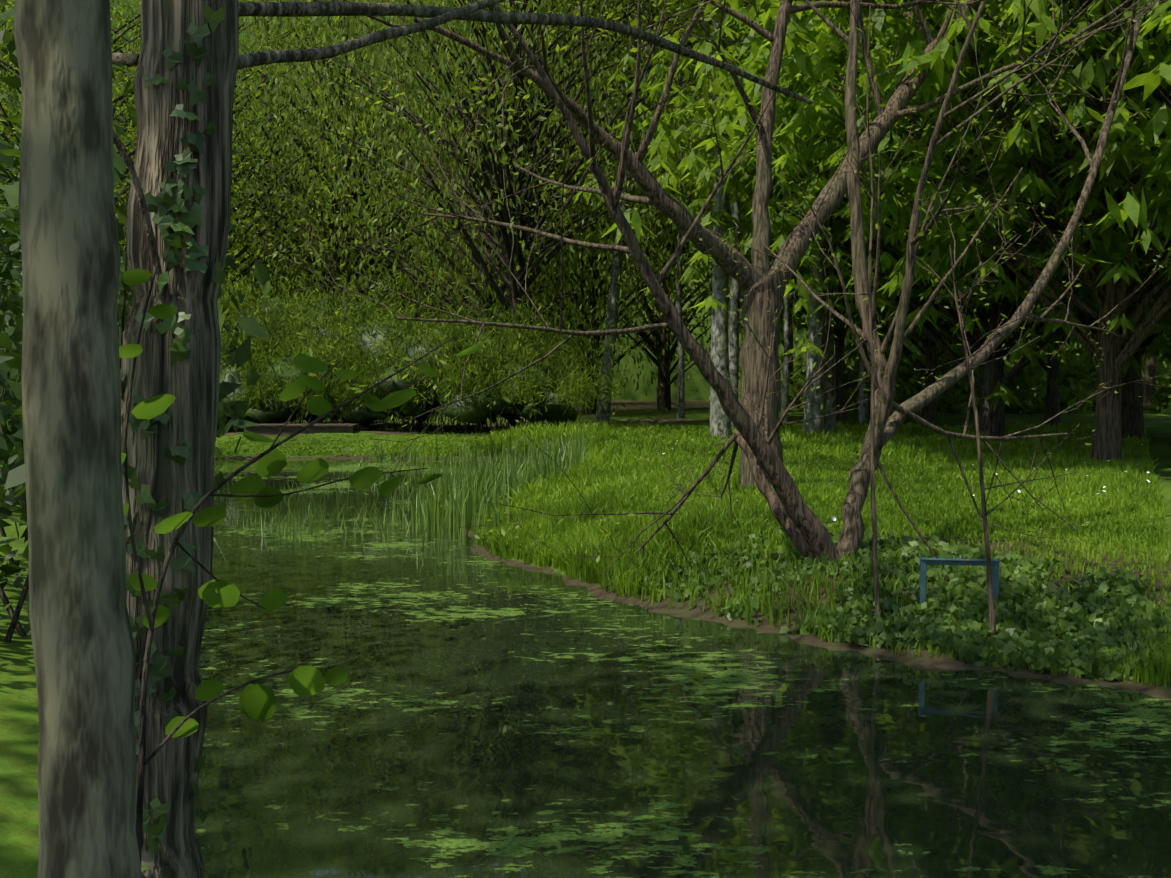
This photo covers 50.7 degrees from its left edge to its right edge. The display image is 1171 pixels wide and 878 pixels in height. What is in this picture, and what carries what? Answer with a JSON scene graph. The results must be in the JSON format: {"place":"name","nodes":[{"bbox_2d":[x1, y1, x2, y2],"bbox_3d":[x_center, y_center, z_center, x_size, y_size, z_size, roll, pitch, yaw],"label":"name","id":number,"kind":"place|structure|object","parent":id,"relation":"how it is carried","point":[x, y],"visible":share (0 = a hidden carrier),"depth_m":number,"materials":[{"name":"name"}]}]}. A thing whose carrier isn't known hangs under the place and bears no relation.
{"place":"outdoors","nodes":[
{"label":"outdoors","id":0,"kind":"place"},
{"bbox_2d":[0,400,1170,877],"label":"ground","id":1,"kind":"structure","parent":0,"point":[18,776],"depth_m":10.47,"materials":[{"name":"green plant"}]},
{"bbox_2d":[0,0,21,225],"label":"tree","id":2,"kind":"object","parent":1,"relation":"on","point":[2,82],"visible":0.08,"depth_m":55.92,"materials":[{"name":"green plant"}]},
{"bbox_2d":[0,0,139,241],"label":"tree","id":3,"kind":"object","parent":1,"relation":"on","point":[4,72],"visible":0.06,"depth_m":58.40,"materials":[{"name":"green plant"}]},
{"bbox_2d":[13,0,142,877],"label":"trunk","id":4,"kind":"object","parent":1,"relation":"on","point":[84,653],"visible":1,"depth_m":2.43,"materials":[{"name":"grey plant"}]},
{"bbox_2d":[0,9,271,642],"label":"shrubs","id":5,"kind":"object","parent":1,"relation":"on","point":[12,472],"visible":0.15,"depth_m":9.48,"materials":[{"name":"green plant"}]},
{"bbox_2d":[0,0,295,298],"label":"tree","id":6,"kind":"object","parent":1,"relation":"on","point":[134,34],"depth_m":81.59,"materials":[{"name":"green plant"}]},
{"bbox_2d":[0,0,361,310],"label":"willow","id":7,"kind":"object","parent":1,"relation":"on","point":[121,102],"visible":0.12,"depth_m":48.37,"materials":[{"name":"green plant"}]},
{"bbox_2d":[0,0,434,315],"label":"willow","id":8,"kind":"object","parent":1,"relation":"on","point":[255,221],"visible":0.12,"depth_m":54.18,"materials":[{"name":"green plant"}]},
{"bbox_2d":[214,444,227,505],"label":"reeds","id":9,"kind":"object","parent":1,"relation":"on","point":[216,461],"visible":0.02,"depth_m":19.56,"materials":[{"name":"green plant"}]},
{"bbox_2d":[114,0,470,318],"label":"willow","id":10,"kind":"object","parent":1,"relation":"on","point":[269,177],"visible":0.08,"depth_m":70.45,"materials":[{"name":"green plant"}]},
{"bbox_2d":[119,262,483,863],"bbox_3d":[-0.721,0.325,3.072,0.301,1.488,1.067,2,3,40],"label":"sapling","id":11,"kind":"object","parent":1,"relation":"on","point":[257,701],"depth_m":3.00,"materials":[{"name":"green plant"}]},
{"bbox_2d":[244,423,358,434],"bbox_3d":[-8.409,-0.275,36.704,3.176,0.353,1.335,0,3,-2],"label":"footbridge","id":12,"kind":"object","parent":1,"relation":"on","point":[272,429],"visible":0.79,"depth_m":36.14,"materials":[{"name":"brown wood"}]},
{"bbox_2d":[0,245,637,433],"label":"shrubs","id":13,"kind":"object","parent":1,"relation":"on","point":[453,379],"visible":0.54,"depth_m":38.58,"materials":[{"name":"green plant"}]},
{"bbox_2d":[114,0,614,413],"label":"willow","id":14,"kind":"object","parent":1,"relation":"on","point":[336,257],"visible":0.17,"depth_m":58.10,"materials":[{"name":"green plant"}]},
{"bbox_2d":[218,295,578,427],"bbox_3d":[-8.318,-2.609,39.965,15.378,4.832,9.916,2,3,34],"label":"thicket","id":15,"kind":"object","parent":1,"relation":"on","point":[555,411],"visible":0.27,"depth_m":38.49,"materials":[{"name":"green plant"}]},
{"bbox_2d":[214,430,589,546],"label":"reeds","id":16,"kind":"object","parent":1,"relation":"on","point":[449,498],"visible":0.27,"depth_m":18.16,"materials":[{"name":"green plant"}]},
{"bbox_2d":[368,507,450,598],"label":"reeds","id":17,"kind":"object","parent":1,"relation":"on","point":[443,573],"visible":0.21,"depth_m":13.07,"materials":[{"name":"green plant"}]},
{"bbox_2d":[230,0,606,378],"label":"willow","id":18,"kind":"object","parent":1,"relation":"on","point":[415,249],"visible":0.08,"depth_m":73.87,"materials":[{"name":"green plant"}]},
{"bbox_2d":[112,0,812,877],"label":"tree","id":19,"kind":"object","parent":1,"relation":"on","point":[192,386],"visible":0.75,"depth_m":3.32,"materials":[{"name":"brown plant"}]},
{"bbox_2d":[117,4,225,871],"bbox_3d":[-1.194,0.121,3.294,0.453,2.558,0.270,0,3,-2],"label":"ivy","id":20,"kind":"object","parent":19,"relation":"attached to","point":[180,166],"depth_m":3.27,"materials":[{"name":"green plant"}]},
{"bbox_2d":[232,0,700,419],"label":"willow","id":21,"kind":"object","parent":1,"relation":"on","point":[476,288],"visible":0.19,"depth_m":52.47,"materials":[{"name":"green plant"}]},
{"bbox_2d":[410,0,610,163],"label":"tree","id":22,"kind":"object","parent":1,"relation":"on","point":[532,50],"depth_m":56.49,"materials":[{"name":"green plant"}]},
{"bbox_2d":[333,20,689,374],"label":"willow","id":23,"kind":"object","parent":1,"relation":"on","point":[554,261],"visible":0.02,"depth_m":82.74,"materials":[{"name":"green plant"}]},
{"bbox_2d":[230,0,804,426],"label":"tree","id":24,"kind":"object","parent":1,"relation":"on","point":[495,167],"visible":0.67,"depth_m":41.34,"materials":[{"name":"green plant"}]},
{"bbox_2d":[333,0,729,413],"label":"willow","id":25,"kind":"object","parent":1,"relation":"on","point":[593,304],"visible":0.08,"depth_m":61.16,"materials":[{"name":"green plant"}]},
{"bbox_2d":[486,418,615,456],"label":"bank grass","id":26,"kind":"structure","parent":1,"relation":"on","point":[534,429],"depth_m":34.04,"materials":[{"name":"green plant"}]},
{"bbox_2d":[0,420,1170,686],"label":"lawn grass","id":27,"kind":"structure","parent":1,"relation":"on","point":[614,472],"depth_m":15.29,"materials":[{"name":"green plant"}]},
{"bbox_2d":[0,0,1170,401],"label":"woods","id":28,"kind":"object","parent":1,"relation":"on","point":[698,384],"depth_m":103.49,"materials":[{"name":"green plant"}]},
{"bbox_2d":[541,0,760,429],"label":"tree","id":29,"kind":"object","parent":1,"relation":"on","point":[734,334],"visible":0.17,"depth_m":38.90,"materials":[{"name":"grey plant"}]},
{"bbox_2d":[497,0,807,423],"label":"poplar","id":30,"kind":"object","parent":1,"relation":"on","point":[612,313],"visible":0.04,"depth_m":45.56,"materials":[{"name":"green plant"}]},
{"bbox_2d":[578,0,730,418],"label":"tree","id":31,"kind":"object","parent":1,"relation":"on","point":[681,402],"visible":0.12,"depth_m":51.85,"materials":[{"name":"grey plant"}]},
{"bbox_2d":[538,0,783,409],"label":"tree","id":32,"kind":"object","parent":1,"relation":"on","point":[664,395],"visible":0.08,"depth_m":69.45,"materials":[{"name":"green plant"}]},
{"bbox_2d":[583,0,803,438],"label":"poplar","id":33,"kind":"object","parent":1,"relation":"on","point":[719,322],"visible":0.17,"depth_m":33.77,"materials":[{"name":"grey plant"}]},
{"bbox_2d":[583,0,803,410],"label":"tree","id":34,"kind":"object","parent":1,"relation":"on","point":[705,294],"depth_m":64.01,"materials":[{"name":"green plant"}]},
{"bbox_2d":[251,0,1170,598],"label":"leaning tree","id":35,"kind":"object","parent":1,"relation":"on","point":[801,524],"visible":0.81,"depth_m":11.51,"materials":[{"name":"brown plant"}]},
{"bbox_2d":[631,1,804,116],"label":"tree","id":36,"kind":"object","parent":1,"relation":"on","point":[711,51],"depth_m":55.67,"materials":[{"name":"green plant"}]},
{"bbox_2d":[634,48,805,402],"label":"tree","id":37,"kind":"object","parent":1,"relation":"on","point":[791,354],"depth_m":91.95,"materials":[{"name":"grey plant"}]},
{"bbox_2d":[289,0,1170,488],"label":"fork tree","id":38,"kind":"object","parent":1,"relation":"on","point":[759,314],"visible":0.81,"depth_m":17.27,"materials":[{"name":"brown plant"}]},
{"bbox_2d":[675,0,810,426],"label":"tree","id":39,"kind":"object","parent":1,"relation":"on","point":[785,394],"visible":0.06,"depth_m":41.93,"materials":[{"name":"grey plant"}]},
{"bbox_2d":[684,0,840,435],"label":"tree","id":40,"kind":"object","parent":1,"relation":"on","point":[830,421],"visible":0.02,"depth_m":35.10,"materials":[{"name":"grey plant"}]},
{"bbox_2d":[680,0,846,434],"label":"tree","id":41,"kind":"object","parent":1,"relation":"on","point":[812,409],"depth_m":34.50,"materials":[{"name":"grey plant"}]},
{"bbox_2d":[691,15,887,344],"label":"tree","id":42,"kind":"object","parent":1,"relation":"on","point":[853,340],"depth_m":72.28,"materials":[{"name":"green plant"}]},
{"bbox_2d":[666,42,915,419],"bbox_3d":[11.387,-8.864,51.675,15.791,16.365,16.194,1,3,26],"label":"chestnut","id":43,"kind":"object","parent":1,"relation":"on","point":[839,344],"depth_m":51.98,"materials":[{"name":"green plant"}]},
{"bbox_2d":[747,33,897,416],"bbox_3d":[12.767,-13.745,55.022,13.112,25.712,11.671,0,3,-2],"label":"tree","id":44,"kind":"object","parent":1,"relation":"on","point":[892,411],"depth_m":55.19,"materials":[{"name":"grey plant"}]},
{"bbox_2d":[805,0,866,423],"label":"tree","id":45,"kind":"object","parent":1,"relation":"on","point":[862,414],"visible":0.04,"depth_m":47.08,"materials":[{"name":"grey plant"}]},
{"bbox_2d":[675,70,1031,424],"bbox_3d":[12.593,-8.080,45.503,18.816,15.292,17.838,0,3,-2],"label":"chestnut","id":46,"kind":"object","parent":1,"relation":"on","point":[933,353],"depth_m":45.26,"materials":[{"name":"green plant"}]},
{"bbox_2d":[572,0,1170,435],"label":"chestnut","id":47,"kind":"object","parent":1,"relation":"on","point":[992,420],"visible":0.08,"depth_m":32.31,"materials":[{"name":"green plant"}]},
{"bbox_2d":[609,432,1149,520],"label":"lawn flowers","id":48,"kind":"object","parent":1,"relation":"on","point":[834,517],"visible":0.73,"depth_m":15.53,"materials":[{"name":"white plant"}]},
{"bbox_2d":[601,0,1170,462],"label":"chestnut","id":49,"kind":"object","parent":1,"relation":"on","point":[1109,286],"visible":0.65,"depth_m":22.68,"materials":[{"name":"green plant"}]},
{"bbox_2d":[633,521,1170,680],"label":"bank weeds","id":50,"kind":"object","parent":1,"relation":"on","point":[1018,610],"visible":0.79,"depth_m":9.68,"materials":[{"name":"green plant"}]},
{"bbox_2d":[813,0,1097,635],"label":"bank saplings","id":51,"kind":"object","parent":1,"relation":"on","point":[875,565],"visible":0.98,"depth_m":9.73,"materials":[{"name":"brown plant"}]},
{"bbox_2d":[743,0,1170,441],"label":"chestnut","id":52,"kind":"object","parent":1,"relation":"on","point":[1132,414],"depth_m":32.66,"materials":[{"name":"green plant"}]},
{"bbox_2d":[920,557,999,603],"bbox_3d":[3.000,1.212,9.921,0.616,0.509,0.059,0,3,9],"label":"steel rail","id":53,"kind":"object","parent":1,"relation":"on","point":[924,561],"visible":0.83,"depth_m":9.90,"materials":[{"name":"metal"}]},
{"bbox_2d":[780,0,1170,367],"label":"tree","id":54,"kind":"object","parent":1,"relation":"on","point":[1149,128],"visible":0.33,"depth_m":21.51,"materials":[{"name":"green plant"}]},
{"bbox_2d":[780,345,1170,414],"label":"hedge","id":55,"kind":"object","parent":1,"relation":"on","point":[954,401],"visible":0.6,"depth_m":60.93,"materials":[{"name":"green plant"}]},
{"bbox_2d":[809,152,1169,426],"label":"chestnut","id":56,"kind":"object","parent":1,"relation":"on","point":[1052,407],"depth_m":41.56,"materials":[{"name":"green plant"}]},
{"bbox_2d":[828,0,1170,366],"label":"tree","id":57,"kind":"object","parent":1,"relation":"on","point":[933,312],"depth_m":30.05,"materials":[{"name":"green plant"}]},
{"bbox_2d":[848,243,1150,375],"bbox_3d":[18.478,-8.820,54.733,17.664,15.855,18.495,2,3,41],"label":"tree","id":58,"kind":"object","parent":1,"relation":"on","point":[850,335],"depth_m":55.19,"materials":[{"name":"green plant"}]},
{"bbox_2d":[1143,302,1161,402],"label":"tree","id":59,"kind":"object","parent":1,"relation":"on","point":[1151,372],"depth_m":90.79,"materials":[{"name":"brown plant"}]},
{"bbox_2d":[194,459,1170,877],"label":"water","id":60,"kind":"structure","parent":0,"point":[460,723],"depth_m":7.02,"materials":[{"name":"green liquid"}]},
{"bbox_2d":[358,418,1170,433],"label":"path","id":61,"kind":"structure","parent":0,"point":[636,420],"depth_m":48.98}
]}

